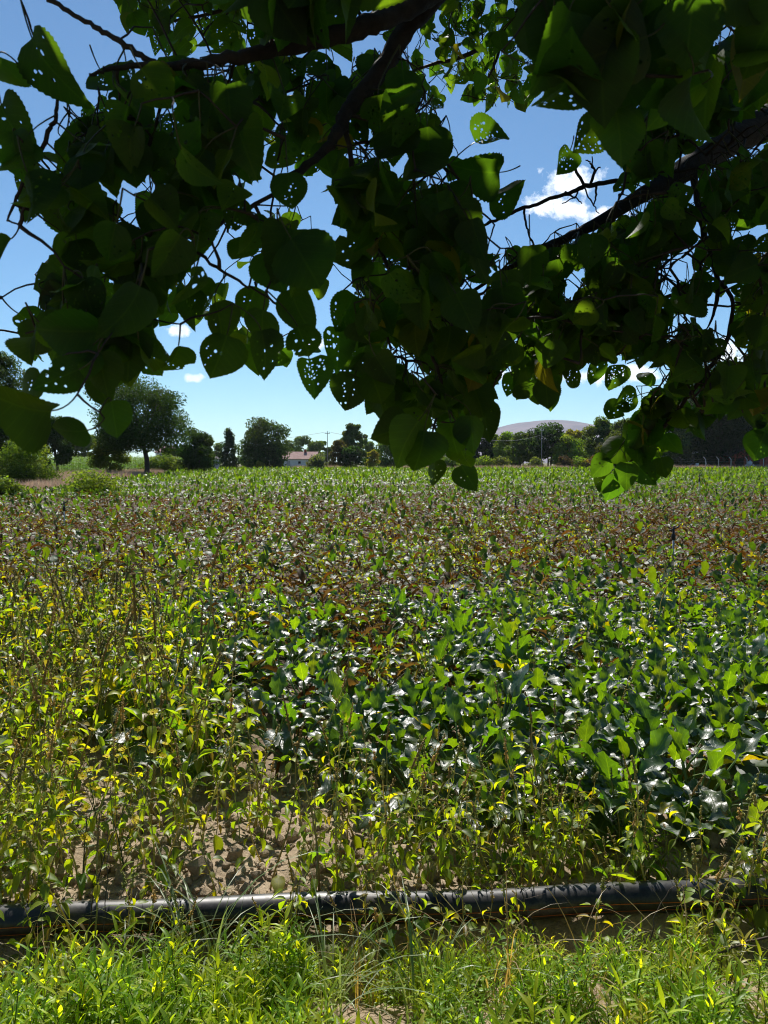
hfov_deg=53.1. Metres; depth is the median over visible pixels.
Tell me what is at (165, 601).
sugar beet plant
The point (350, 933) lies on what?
pigweed
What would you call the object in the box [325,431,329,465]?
utility pole
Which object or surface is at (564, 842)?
pigweed
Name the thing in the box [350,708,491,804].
sugar beet plant
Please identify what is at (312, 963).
leafy weed
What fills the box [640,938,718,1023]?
leafy weed
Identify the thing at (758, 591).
sugar beet plant
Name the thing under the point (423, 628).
sugar beet plant
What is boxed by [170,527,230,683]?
pigweed
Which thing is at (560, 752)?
sugar beet plant
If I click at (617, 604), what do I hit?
sugar beet plant
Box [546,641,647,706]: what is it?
sugar beet plant
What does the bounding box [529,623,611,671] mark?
sugar beet plant
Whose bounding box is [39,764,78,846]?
pigweed
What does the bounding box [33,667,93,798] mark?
pigweed
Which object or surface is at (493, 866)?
pigweed
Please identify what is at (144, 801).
pigweed
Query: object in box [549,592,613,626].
sugar beet plant
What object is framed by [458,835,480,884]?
pigweed
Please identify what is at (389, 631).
sugar beet plant
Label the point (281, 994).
leafy weed
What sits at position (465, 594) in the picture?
sugar beet plant
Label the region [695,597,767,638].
sugar beet plant
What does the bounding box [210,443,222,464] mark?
broadleaf tree
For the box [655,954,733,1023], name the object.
leafy weed
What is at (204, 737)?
pigweed
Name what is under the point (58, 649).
sugar beet plant
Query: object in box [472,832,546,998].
dry stalk
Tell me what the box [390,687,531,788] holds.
sugar beet plant
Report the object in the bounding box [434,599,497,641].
sugar beet plant
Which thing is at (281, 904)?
pigweed
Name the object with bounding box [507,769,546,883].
pigweed
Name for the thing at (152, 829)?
pigweed
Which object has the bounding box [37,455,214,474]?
corn field
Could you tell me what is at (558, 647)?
sugar beet plant
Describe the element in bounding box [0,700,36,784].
pigweed
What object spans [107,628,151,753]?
pigweed
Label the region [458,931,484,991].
leafy weed
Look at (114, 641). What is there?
pigweed
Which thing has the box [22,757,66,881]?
pigweed
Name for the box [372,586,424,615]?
sugar beet plant
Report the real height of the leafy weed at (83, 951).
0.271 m
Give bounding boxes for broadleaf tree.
[0,350,25,469]
[38,415,80,471]
[57,434,109,458]
[82,375,195,472]
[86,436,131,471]
[162,448,179,457]
[176,426,218,472]
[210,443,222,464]
[236,416,293,466]
[237,448,261,463]
[279,440,294,457]
[292,436,324,459]
[321,441,332,463]
[328,439,346,465]
[337,445,367,467]
[339,423,368,457]
[362,441,378,465]
[374,442,394,467]
[465,429,494,461]
[490,431,526,463]
[503,431,534,465]
[508,447,522,465]
[524,422,571,465]
[551,434,584,468]
[579,433,594,459]
[580,416,617,456]
[595,418,629,452]
[663,397,698,465]
[670,349,767,466]
[685,399,736,464]
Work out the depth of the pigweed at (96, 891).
2.34 m
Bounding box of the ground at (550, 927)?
[0,463,767,1023]
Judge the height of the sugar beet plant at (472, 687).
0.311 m
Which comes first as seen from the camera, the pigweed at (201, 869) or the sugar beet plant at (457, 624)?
the pigweed at (201, 869)
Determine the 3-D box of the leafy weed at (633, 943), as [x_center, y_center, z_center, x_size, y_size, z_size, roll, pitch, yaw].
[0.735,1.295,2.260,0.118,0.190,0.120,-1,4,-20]
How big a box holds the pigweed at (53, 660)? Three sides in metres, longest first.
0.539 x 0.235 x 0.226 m
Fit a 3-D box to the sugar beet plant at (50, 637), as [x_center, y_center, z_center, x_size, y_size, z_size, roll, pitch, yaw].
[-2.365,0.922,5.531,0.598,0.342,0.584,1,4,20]
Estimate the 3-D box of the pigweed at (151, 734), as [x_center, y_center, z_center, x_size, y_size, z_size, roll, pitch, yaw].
[-0.924,0.762,3.094,0.252,1.019,0.431,-2,4,-23]
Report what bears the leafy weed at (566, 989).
on the ground at (550, 927)
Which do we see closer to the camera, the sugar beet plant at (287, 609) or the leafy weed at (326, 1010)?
the leafy weed at (326, 1010)
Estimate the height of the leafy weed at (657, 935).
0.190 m
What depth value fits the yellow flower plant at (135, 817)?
2.76 m
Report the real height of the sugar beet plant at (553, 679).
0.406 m
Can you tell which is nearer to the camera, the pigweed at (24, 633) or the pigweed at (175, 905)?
the pigweed at (175, 905)
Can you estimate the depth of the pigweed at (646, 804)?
2.78 m
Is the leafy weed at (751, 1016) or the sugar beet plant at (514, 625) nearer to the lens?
the leafy weed at (751, 1016)
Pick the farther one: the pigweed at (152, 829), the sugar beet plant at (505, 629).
the sugar beet plant at (505, 629)
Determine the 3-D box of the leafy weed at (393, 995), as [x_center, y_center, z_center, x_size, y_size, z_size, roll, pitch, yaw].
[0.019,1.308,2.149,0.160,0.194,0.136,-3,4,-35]
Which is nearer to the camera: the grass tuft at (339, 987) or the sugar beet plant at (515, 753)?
the grass tuft at (339, 987)
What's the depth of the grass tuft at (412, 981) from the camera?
2.10 m
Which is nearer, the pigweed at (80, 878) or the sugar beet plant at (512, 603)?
the pigweed at (80, 878)
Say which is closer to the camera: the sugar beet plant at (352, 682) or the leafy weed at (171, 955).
the leafy weed at (171, 955)
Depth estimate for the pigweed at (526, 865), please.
2.67 m
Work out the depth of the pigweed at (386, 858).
2.81 m
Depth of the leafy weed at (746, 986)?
1.99 m
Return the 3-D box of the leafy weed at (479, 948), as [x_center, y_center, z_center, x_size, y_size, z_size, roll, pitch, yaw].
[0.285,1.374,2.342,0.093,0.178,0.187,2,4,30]
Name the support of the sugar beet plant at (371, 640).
on the ground at (550, 927)
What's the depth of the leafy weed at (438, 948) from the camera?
2.17 m
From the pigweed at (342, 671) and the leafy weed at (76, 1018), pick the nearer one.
the leafy weed at (76, 1018)
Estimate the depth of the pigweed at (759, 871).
2.53 m
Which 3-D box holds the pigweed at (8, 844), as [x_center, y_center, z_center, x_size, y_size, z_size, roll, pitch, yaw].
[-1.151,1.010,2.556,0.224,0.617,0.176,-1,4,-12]
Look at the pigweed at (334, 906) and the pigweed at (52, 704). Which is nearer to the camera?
the pigweed at (334, 906)
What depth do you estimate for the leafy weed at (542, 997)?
2.02 m
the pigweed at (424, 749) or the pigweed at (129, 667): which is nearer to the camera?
the pigweed at (424, 749)
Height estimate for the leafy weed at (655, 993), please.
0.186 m
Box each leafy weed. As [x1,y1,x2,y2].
[0,942,42,1023]
[0,956,42,1020]
[0,959,28,994]
[0,960,19,1017]
[0,970,66,1023]
[0,974,34,1023]
[0,988,52,1023]
[0,1008,19,1023]
[2,946,55,1019]
[9,1005,69,1023]
[10,949,106,1023]
[12,957,67,1015]
[18,958,103,1023]
[21,931,66,1012]
[21,981,125,1023]
[35,934,87,1023]
[46,922,116,1010]
[47,931,156,1023]
[48,936,129,1022]
[58,950,120,1010]
[59,1006,85,1023]
[76,950,180,1023]
[82,913,176,1023]
[82,997,115,1023]
[88,946,122,1002]
[95,955,197,1023]
[102,958,153,1020]
[105,942,126,990]
[113,932,205,1023]
[122,933,182,1004]
[134,1002,168,1023]
[139,963,237,1023]
[140,927,226,1023]
[140,956,206,1023]
[146,951,194,1012]
[162,935,207,1005]
[179,960,250,1022]
[184,988,248,1023]
[185,960,224,1005]
[191,995,284,1023]
[197,947,268,1023]
[199,933,251,1018]
[202,913,285,1009]
[206,931,257,981]
[216,928,297,1018]
[219,979,266,1023]
[243,925,305,1017]
[244,972,320,1023]
[246,900,318,1006]
[246,989,320,1023]
[249,992,306,1023]
[250,998,278,1023]
[264,972,309,1021]
[265,942,321,994]
[267,919,350,1005]
[274,948,344,1023]
[279,980,343,1023]
[291,995,352,1023]
[306,942,331,996]
[312,937,367,1001]
[355,1008,359,1023]
[358,962,396,1006]
[359,946,417,1008]
[360,1012,371,1023]
[368,1014,402,1023]
[377,1008,437,1023]
[390,959,417,1005]
[405,931,465,998]
[405,980,449,1020]
[409,941,437,999]
[409,969,476,1023]
[410,1010,419,1023]
[412,934,467,1015]
[422,959,494,1023]
[423,984,464,1023]
[434,945,493,1022]
[449,1006,478,1023]
[452,992,502,1023]
[456,943,492,1002]
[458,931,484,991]
[461,940,505,1000]
[463,932,496,969]
[464,992,495,1023]
[473,969,590,1023]
[474,929,504,987]
[488,977,524,1023]
[489,955,530,1021]
[490,923,539,983]
[504,958,552,1023]
[510,926,546,994]
[521,942,558,1019]
[523,930,551,977]
[536,999,563,1023]
[541,933,591,979]
[543,930,599,1001]
[544,933,609,1021]
[547,971,595,1023]
[548,1009,587,1023]
[549,950,573,977]
[559,976,646,1023]
[570,960,619,1023]
[587,936,623,983]
[591,936,621,984]
[597,924,670,1023]
[608,1015,621,1023]
[610,1000,660,1023]
[615,915,652,978]
[619,992,653,1023]
[620,932,642,980]
[622,945,671,1021]
[625,1004,662,1023]
[628,936,676,980]
[629,971,667,1020]
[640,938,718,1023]
[641,952,686,1023]
[643,934,685,985]
[643,1010,673,1023]
[645,927,683,982]
[651,988,740,1023]
[655,943,724,1023]
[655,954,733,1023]
[661,909,709,977]
[665,952,756,1023]
[671,908,759,989]
[678,918,734,990]
[687,988,748,1023]
[695,946,716,973]
[719,935,767,1023]
[720,969,767,1023]
[730,952,753,977]
[737,988,767,1023]
[743,952,767,990]
[746,957,765,982]
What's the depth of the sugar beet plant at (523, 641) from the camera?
4.81 m
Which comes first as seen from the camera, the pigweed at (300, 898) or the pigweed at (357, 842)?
the pigweed at (300, 898)
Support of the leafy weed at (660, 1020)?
on the ground at (550, 927)
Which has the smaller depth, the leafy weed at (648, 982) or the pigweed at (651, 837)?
the leafy weed at (648, 982)
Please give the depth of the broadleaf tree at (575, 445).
144.49 m
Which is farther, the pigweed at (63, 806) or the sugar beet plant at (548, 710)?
the sugar beet plant at (548, 710)
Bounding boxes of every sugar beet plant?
[0,580,30,604]
[0,592,21,611]
[0,617,47,659]
[0,642,42,680]
[0,645,38,703]
[0,679,61,739]
[7,622,96,664]
[14,598,78,627]
[16,586,45,603]
[18,634,110,673]
[24,579,81,603]
[35,613,105,647]
[45,666,140,725]
[58,635,114,672]
[60,663,145,731]
[64,595,106,617]
[70,585,107,607]
[73,592,109,607]
[81,675,193,738]
[89,580,126,604]
[94,615,169,673]
[95,649,184,690]
[99,595,145,638]
[99,647,190,687]
[104,687,256,781]
[109,659,224,701]
[118,583,148,605]
[124,604,184,627]
[125,678,207,750]
[131,624,178,647]
[135,570,187,605]
[138,595,204,626]
[142,608,208,648]
[142,668,268,730]
[144,593,209,619]
[146,596,225,625]
[148,621,197,650]
[149,614,251,673]
[155,617,225,655]
[162,676,268,741]
[164,580,208,611]
[168,631,270,693]
[169,596,225,638]
[179,634,231,662]
[181,634,282,686]
[184,594,238,632]
[186,659,287,715]
[198,589,220,610]
[200,587,273,631]
[204,631,281,676]
[205,594,245,622]
[206,668,336,754]
[212,586,248,605]
[213,615,248,640]
[215,626,247,642]
[216,599,265,636]
[218,587,281,624]
[223,640,296,694]
[223,692,362,778]
[226,619,289,659]
[229,615,329,673]
[233,577,297,612]
[237,653,365,719]
[240,631,302,658]
[241,614,308,644]
[247,593,290,618]
[253,598,333,641]
[256,585,324,623]
[259,606,328,633]
[260,611,337,658]
[263,651,344,717]
[266,587,303,609]
[276,625,366,664]
[277,712,401,798]
[279,665,404,728]
[280,630,355,668]
[281,670,405,760]
[283,693,396,773]
[284,588,343,619]
[284,625,377,679]
[287,605,350,641]
[291,656,367,686]
[298,603,345,620]
[299,593,347,618]
[299,597,354,634]
[303,670,402,726]
[307,603,358,637]
[308,683,415,769]
[320,643,396,678]
[324,604,374,629]
[324,626,385,653]
[328,582,387,615]
[328,611,397,643]
[332,599,388,629]
[335,620,394,652]
[336,654,399,702]
[341,623,413,667]
[343,593,423,633]
[344,653,419,689]
[346,601,385,622]
[347,741,514,829]
[350,616,403,642]
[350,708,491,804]
[351,657,433,703]
[352,622,425,652]
[354,667,452,734]
[356,625,421,667]
[360,584,406,610]
[361,643,434,679]
[362,678,487,746]
[366,582,432,617]
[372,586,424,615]
[374,677,438,714]
[377,597,424,628]
[381,623,440,650]
[382,642,471,694]
[385,638,479,678]
[389,677,470,733]
[390,658,484,717]
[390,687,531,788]
[394,602,452,641]
[398,589,435,616]
[398,621,453,647]
[398,685,539,785]
[403,586,463,621]
[410,622,494,671]
[412,598,450,622]
[413,599,449,627]
[414,641,472,672]
[415,667,512,725]
[417,585,470,608]
[419,615,476,657]
[419,615,499,660]
[423,746,546,841]
[424,612,491,646]
[431,590,486,626]
[432,587,480,613]
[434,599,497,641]
[434,662,564,752]
[436,626,502,678]
[442,607,486,627]
[444,698,577,770]
[451,730,609,828]
[452,607,510,642]
[456,617,552,668]
[459,579,512,615]
[459,634,558,684]
[462,639,589,695]
[465,598,511,625]
[466,673,555,723]
[466,685,546,724]
[467,643,564,699]
[472,592,539,623]
[472,606,550,648]
[474,607,550,658]
[479,666,592,716]
[481,586,508,611]
[489,594,557,640]
[490,594,570,636]
[492,586,532,618]
[501,589,548,617]
[507,730,637,804]
[513,618,576,647]
[514,634,598,685]
[517,598,567,625]
[519,608,577,646]
[521,582,553,609]
[521,698,629,777]
[528,591,578,622]
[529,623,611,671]
[529,628,589,669]
[532,667,652,737]
[534,581,577,603]
[534,663,665,740]
[540,581,594,607]
[542,591,582,616]
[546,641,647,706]
[546,741,685,860]
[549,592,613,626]
[550,770,709,860]
[552,609,642,654]
[559,594,638,644]
[561,584,611,620]
[561,699,669,763]
[563,647,618,681]
[564,651,660,712]
[565,727,720,850]
[567,597,625,629]
[567,613,639,646]
[569,608,618,635]
[570,690,695,784]
[571,641,653,695]
[573,687,728,748]
[576,573,630,604]
[576,625,650,658]
[586,596,632,627]
[586,696,764,783]
[590,602,656,640]
[593,626,650,659]
[593,642,708,708]
[594,690,728,781]
[597,657,707,729]
[601,582,645,605]
[602,640,668,674]
[608,601,651,627]
[608,639,695,685]
[609,597,661,624]
[609,715,767,842]
[610,580,683,618]
[611,595,653,612]
[615,610,670,642]
[618,617,714,669]
[623,577,699,601]
[626,676,744,746]
[631,609,708,637]
[632,660,767,726]
[633,591,708,634]
[636,630,698,669]
[638,581,705,621]
[639,618,695,641]
[640,600,712,631]
[651,628,767,685]
[663,632,750,662]
[666,652,767,746]
[670,594,736,637]
[675,771,767,877]
[676,598,715,610]
[677,610,741,637]
[678,631,735,657]
[678,656,766,706]
[681,585,726,605]
[686,609,755,638]
[686,689,767,771]
[688,633,767,671]
[691,603,767,640]
[692,588,738,618]
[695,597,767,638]
[695,625,747,660]
[699,652,767,722]
[699,670,767,753]
[700,721,767,773]
[701,578,764,601]
[702,595,747,625]
[708,651,767,711]
[710,632,767,693]
[714,585,756,612]
[719,584,736,601]
[719,621,767,651]
[720,582,767,609]
[720,639,767,663]
[721,635,767,666]
[723,611,767,637]
[730,573,767,605]
[735,585,767,615]
[745,603,767,638]
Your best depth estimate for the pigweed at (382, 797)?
3.04 m
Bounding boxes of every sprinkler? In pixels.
[61,500,67,526]
[669,525,680,568]
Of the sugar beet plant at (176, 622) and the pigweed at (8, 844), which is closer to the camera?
the pigweed at (8, 844)
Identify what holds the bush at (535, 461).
on the green undergrowth
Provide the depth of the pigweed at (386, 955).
2.20 m
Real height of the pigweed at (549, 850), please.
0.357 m
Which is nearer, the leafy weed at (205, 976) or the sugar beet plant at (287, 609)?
the leafy weed at (205, 976)
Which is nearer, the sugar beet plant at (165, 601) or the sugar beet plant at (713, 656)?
the sugar beet plant at (713, 656)
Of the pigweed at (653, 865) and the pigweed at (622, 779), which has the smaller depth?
the pigweed at (653, 865)
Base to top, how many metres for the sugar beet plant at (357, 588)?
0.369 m
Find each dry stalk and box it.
[87,781,151,942]
[87,819,120,943]
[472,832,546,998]
[650,867,698,942]
[690,928,767,967]
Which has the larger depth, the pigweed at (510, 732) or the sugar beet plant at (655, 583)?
the sugar beet plant at (655, 583)
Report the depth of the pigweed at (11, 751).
3.09 m
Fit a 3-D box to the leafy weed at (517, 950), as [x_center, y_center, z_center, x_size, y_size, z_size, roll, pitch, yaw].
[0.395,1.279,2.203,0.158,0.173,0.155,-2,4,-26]
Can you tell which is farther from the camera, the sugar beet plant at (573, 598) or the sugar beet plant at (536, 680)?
the sugar beet plant at (573, 598)
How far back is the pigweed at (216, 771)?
3.37 m
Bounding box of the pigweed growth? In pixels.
[0,495,767,767]
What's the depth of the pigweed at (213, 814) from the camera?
3.09 m
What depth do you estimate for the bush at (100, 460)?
71.97 m
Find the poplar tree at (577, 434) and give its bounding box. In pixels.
[563,428,581,454]
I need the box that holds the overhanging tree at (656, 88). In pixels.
[0,0,767,500]
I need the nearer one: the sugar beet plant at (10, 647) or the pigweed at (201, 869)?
the pigweed at (201, 869)
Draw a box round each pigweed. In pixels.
[0,603,62,777]
[0,645,29,806]
[0,662,25,773]
[0,683,15,731]
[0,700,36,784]
[0,726,74,894]
[0,739,35,832]
[0,743,27,897]
[0,746,36,819]
[0,746,37,843]
[0,748,33,871]
[0,762,30,832]
[0,765,36,895]
[0,768,15,825]
[0,779,72,893]
[0,781,15,883]
[0,809,17,872]
[0,825,27,903]
[0,910,19,970]
[7,651,55,822]
[7,772,59,900]
[8,847,60,965]
[9,697,73,869]
[10,686,45,794]
[10,699,57,861]
[12,812,48,902]
[13,834,97,968]
[17,649,47,732]
[18,892,53,978]
[19,659,91,812]
[19,669,84,830]
[19,765,98,899]
[21,620,52,702]
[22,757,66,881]
[24,661,70,759]
[28,694,78,791]
[30,873,73,971]
[32,753,87,880]
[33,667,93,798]
[35,720,88,845]
[36,663,96,798]
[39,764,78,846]
[40,630,122,811]
[42,636,84,719]
[43,810,77,865]
[44,742,88,834]
[49,646,66,688]
[55,709,94,777]
[56,650,89,734]
[60,628,94,722]
[65,705,134,864]
[68,627,116,730]
[72,811,121,969]
[79,598,132,741]
[82,627,117,719]
[83,623,122,719]
[88,634,113,708]
[88,751,128,865]
[97,723,127,824]
[98,631,114,724]
[100,634,142,713]
[100,704,127,783]
[102,695,152,842]
[106,868,147,983]
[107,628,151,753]
[108,749,142,840]
[111,639,151,716]
[112,773,157,853]
[112,871,151,971]
[117,652,151,731]
[119,802,182,898]
[120,572,195,825]
[121,744,182,844]
[122,640,156,744]
[131,764,168,892]
[133,632,214,801]
[134,653,220,829]
[136,643,197,748]
[140,692,176,802]
[141,889,176,963]
[143,601,192,769]
[147,663,182,752]
[149,882,177,959]
[150,896,201,971]
[154,630,170,678]
[154,778,197,883]
[159,729,187,813]
[160,904,189,977]
[161,783,187,850]
[163,738,205,874]
[164,892,199,960]
[169,743,206,831]
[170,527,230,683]
[174,675,229,787]
[180,600,221,747]
[180,712,246,852]
[184,677,214,755]
[185,682,213,754]
[186,665,226,798]
[192,656,224,771]
[193,810,230,895]
[200,643,253,775]
[205,607,231,695]
[206,697,254,788]
[207,630,230,705]
[208,713,239,803]
[208,764,227,832]
[215,701,258,796]
[223,765,255,840]
[226,684,281,833]
[230,763,273,869]
[235,737,272,811]
[241,724,282,827]
[246,773,279,828]
[252,897,316,996]
[256,761,291,838]
[266,719,310,892]
[271,842,309,969]
[271,881,302,962]
[272,854,323,982]
[280,872,312,950]
[281,695,361,890]
[291,784,313,860]
[295,756,336,961]
[297,922,331,997]
[300,773,327,863]
[301,668,349,786]
[310,719,362,890]
[318,702,362,812]
[318,721,355,843]
[318,767,361,861]
[323,884,376,984]
[327,810,353,881]
[327,829,349,890]
[330,752,364,848]
[330,924,358,1001]
[336,609,360,693]
[344,776,402,890]
[350,721,381,821]
[352,907,391,1007]
[353,870,397,1004]
[354,641,373,693]
[356,751,413,845]
[357,737,426,890]
[357,833,406,961]
[358,733,445,890]
[361,751,384,821]
[361,819,386,874]
[363,712,402,848]
[365,759,409,876]
[366,800,401,866]
[368,621,408,678]
[372,780,395,838]
[375,629,390,671]
[377,646,393,679]
[380,855,430,1004]
[383,842,436,977]
[395,799,432,879]
[398,749,424,840]
[398,772,445,883]
[399,734,435,869]
[400,615,433,676]
[402,886,449,964]
[403,754,435,834]
[409,779,444,851]
[415,723,444,812]
[415,763,481,884]
[416,635,430,683]
[416,738,467,849]
[422,738,449,828]
[422,763,465,884]
[423,630,443,688]
[426,884,485,982]
[428,778,485,887]
[433,643,452,670]
[434,797,464,867]
[440,858,480,985]
[456,784,482,861]
[456,784,494,882]
[458,732,501,843]
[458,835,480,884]
[459,738,488,800]
[465,838,489,889]
[466,800,503,889]
[467,882,501,982]
[468,810,491,883]
[470,755,520,870]
[477,788,513,880]
[489,822,523,888]
[493,681,521,809]
[494,736,540,862]
[496,725,551,833]
[497,879,542,981]
[504,827,528,886]
[504,867,542,954]
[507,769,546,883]
[508,631,525,695]
[510,922,532,975]
[513,692,576,840]
[519,631,547,690]
[521,768,555,873]
[522,764,556,884]
[525,723,554,820]
[527,744,557,821]
[528,776,569,886]
[533,789,559,865]
[534,815,554,885]
[536,768,577,875]
[537,778,570,872]
[541,786,579,876]
[543,701,567,801]
[543,772,584,884]
[549,646,559,668]
[561,772,604,855]
[562,756,617,870]
[565,803,591,879]
[569,712,594,778]
[570,795,607,882]
[577,877,612,974]
[596,836,618,881]
[606,826,627,881]
[607,767,632,852]
[607,811,648,881]
[609,769,635,851]
[610,755,666,880]
[611,660,636,708]
[618,754,665,878]
[619,781,661,879]
[623,785,653,880]
[627,800,652,879]
[631,609,653,659]
[632,796,660,880]
[637,824,661,880]
[641,813,660,877]
[644,774,705,879]
[651,803,677,871]
[654,823,682,877]
[665,596,693,666]
[666,854,742,971]
[666,878,696,945]
[669,848,699,936]
[678,805,716,878]
[680,642,689,699]
[680,843,728,953]
[701,772,764,903]
[702,853,743,940]
[711,807,754,876]
[717,834,767,939]
[719,898,749,957]
[732,669,747,723]
[735,813,767,922]
[739,792,767,925]
[739,801,767,936]
[741,843,767,954]
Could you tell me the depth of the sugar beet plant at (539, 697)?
4.23 m
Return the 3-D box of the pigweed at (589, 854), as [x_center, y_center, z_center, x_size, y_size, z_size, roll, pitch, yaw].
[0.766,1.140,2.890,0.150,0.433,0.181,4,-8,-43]
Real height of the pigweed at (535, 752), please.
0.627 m
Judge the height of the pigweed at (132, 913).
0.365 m
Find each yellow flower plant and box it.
[25,727,71,794]
[56,786,101,883]
[69,722,109,864]
[102,777,139,870]
[115,709,167,833]
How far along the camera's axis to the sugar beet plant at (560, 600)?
7.18 m
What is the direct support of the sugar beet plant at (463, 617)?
on the ground at (550, 927)
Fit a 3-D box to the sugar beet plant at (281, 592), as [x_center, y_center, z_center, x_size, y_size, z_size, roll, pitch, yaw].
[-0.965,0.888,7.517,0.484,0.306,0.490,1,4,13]
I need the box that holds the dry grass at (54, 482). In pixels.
[14,464,767,491]
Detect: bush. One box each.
[0,439,63,484]
[0,475,32,499]
[50,469,129,497]
[138,453,182,475]
[242,460,253,468]
[254,460,264,469]
[271,457,282,467]
[306,453,327,470]
[364,449,380,467]
[441,456,461,467]
[474,455,494,466]
[490,455,509,465]
[523,457,544,466]
[554,454,576,466]
[572,455,588,467]
[582,455,602,466]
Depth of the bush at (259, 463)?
133.34 m
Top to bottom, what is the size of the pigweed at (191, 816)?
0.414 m
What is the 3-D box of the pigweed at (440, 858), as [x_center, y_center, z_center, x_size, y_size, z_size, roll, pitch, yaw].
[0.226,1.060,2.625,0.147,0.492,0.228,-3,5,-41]
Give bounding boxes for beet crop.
[0,465,767,785]
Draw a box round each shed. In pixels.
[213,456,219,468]
[718,446,767,466]
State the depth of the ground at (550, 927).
3.06 m
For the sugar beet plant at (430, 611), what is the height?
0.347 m
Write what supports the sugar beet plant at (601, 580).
on the ground at (550, 927)
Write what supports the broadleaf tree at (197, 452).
on the ground at (550, 927)
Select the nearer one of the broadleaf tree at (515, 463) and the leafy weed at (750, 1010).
the leafy weed at (750, 1010)
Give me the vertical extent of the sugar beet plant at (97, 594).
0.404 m
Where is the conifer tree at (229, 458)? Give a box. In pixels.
[213,427,242,467]
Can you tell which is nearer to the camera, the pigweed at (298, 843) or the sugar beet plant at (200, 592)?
the pigweed at (298, 843)
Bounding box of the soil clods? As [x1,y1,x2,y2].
[0,702,767,902]
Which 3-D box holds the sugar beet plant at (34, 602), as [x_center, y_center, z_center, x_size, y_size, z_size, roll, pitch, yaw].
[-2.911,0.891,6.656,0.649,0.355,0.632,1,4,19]
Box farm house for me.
[282,449,318,467]
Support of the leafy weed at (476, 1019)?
on the ground at (550, 927)
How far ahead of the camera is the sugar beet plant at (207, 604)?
6.95 m
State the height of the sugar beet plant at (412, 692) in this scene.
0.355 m
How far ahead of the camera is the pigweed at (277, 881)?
2.70 m
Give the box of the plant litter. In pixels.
[2,832,754,1023]
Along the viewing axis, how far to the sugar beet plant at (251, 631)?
5.60 m
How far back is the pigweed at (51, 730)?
2.95 m
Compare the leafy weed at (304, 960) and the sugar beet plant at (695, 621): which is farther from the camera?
the sugar beet plant at (695, 621)
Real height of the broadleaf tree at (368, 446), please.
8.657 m
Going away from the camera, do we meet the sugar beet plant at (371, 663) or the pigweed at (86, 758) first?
the pigweed at (86, 758)
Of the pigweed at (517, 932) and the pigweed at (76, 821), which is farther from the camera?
the pigweed at (76, 821)
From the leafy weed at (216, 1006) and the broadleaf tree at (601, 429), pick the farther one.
the broadleaf tree at (601, 429)
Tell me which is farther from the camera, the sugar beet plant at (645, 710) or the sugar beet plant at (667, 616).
the sugar beet plant at (667, 616)
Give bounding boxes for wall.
[691,463,710,466]
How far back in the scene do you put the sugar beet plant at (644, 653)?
5.00 m
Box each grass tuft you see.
[2,924,128,1013]
[4,883,228,1009]
[88,825,373,1023]
[88,865,347,1012]
[123,920,256,978]
[201,886,355,997]
[240,868,448,1023]
[304,903,449,1008]
[317,873,552,1023]
[392,868,609,1013]
[487,874,685,1005]
[597,885,767,982]
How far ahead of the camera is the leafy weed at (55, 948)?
2.16 m
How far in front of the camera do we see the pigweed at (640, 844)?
2.62 m
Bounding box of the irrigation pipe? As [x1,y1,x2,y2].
[0,876,767,938]
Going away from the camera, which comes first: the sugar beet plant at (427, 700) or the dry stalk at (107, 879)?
the dry stalk at (107, 879)
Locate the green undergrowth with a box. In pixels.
[220,464,766,469]
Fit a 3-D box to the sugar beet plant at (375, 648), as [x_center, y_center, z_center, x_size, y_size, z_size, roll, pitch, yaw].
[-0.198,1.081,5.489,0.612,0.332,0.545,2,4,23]
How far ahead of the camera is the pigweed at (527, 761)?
3.19 m
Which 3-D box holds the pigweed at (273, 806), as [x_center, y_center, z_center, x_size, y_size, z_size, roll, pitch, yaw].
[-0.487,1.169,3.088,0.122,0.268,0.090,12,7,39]
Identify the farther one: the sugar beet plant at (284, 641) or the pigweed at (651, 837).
the sugar beet plant at (284, 641)
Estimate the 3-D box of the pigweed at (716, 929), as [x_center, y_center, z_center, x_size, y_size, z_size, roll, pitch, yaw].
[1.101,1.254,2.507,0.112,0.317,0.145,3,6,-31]
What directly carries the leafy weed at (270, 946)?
on the ground at (550, 927)
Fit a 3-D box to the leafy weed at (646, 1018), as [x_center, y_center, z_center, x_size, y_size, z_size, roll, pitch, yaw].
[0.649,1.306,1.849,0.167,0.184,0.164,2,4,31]
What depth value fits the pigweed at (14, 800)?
2.54 m
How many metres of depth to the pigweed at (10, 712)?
3.84 m
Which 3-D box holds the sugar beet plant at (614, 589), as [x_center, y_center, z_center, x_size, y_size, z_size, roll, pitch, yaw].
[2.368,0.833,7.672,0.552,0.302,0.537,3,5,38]
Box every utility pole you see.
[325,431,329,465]
[540,429,543,465]
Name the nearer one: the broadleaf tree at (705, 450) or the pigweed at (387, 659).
the pigweed at (387, 659)
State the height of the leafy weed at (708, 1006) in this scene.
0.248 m
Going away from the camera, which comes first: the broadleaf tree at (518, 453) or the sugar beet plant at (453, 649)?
the sugar beet plant at (453, 649)
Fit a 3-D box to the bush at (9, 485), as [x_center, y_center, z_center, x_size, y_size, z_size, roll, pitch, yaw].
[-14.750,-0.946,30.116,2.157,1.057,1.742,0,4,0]
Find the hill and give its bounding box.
[447,420,599,462]
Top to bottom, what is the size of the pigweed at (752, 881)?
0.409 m
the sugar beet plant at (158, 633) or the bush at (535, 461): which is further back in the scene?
the bush at (535, 461)
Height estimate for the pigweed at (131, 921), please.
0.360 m
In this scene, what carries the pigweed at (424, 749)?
on the ground at (550, 927)
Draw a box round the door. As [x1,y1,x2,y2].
[736,458,742,466]
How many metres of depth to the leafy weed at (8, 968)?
2.04 m
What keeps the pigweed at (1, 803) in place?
on the ground at (550, 927)
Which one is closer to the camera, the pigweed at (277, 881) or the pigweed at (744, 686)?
the pigweed at (277, 881)
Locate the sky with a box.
[0,0,767,461]
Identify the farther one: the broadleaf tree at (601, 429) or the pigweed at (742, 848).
the broadleaf tree at (601, 429)

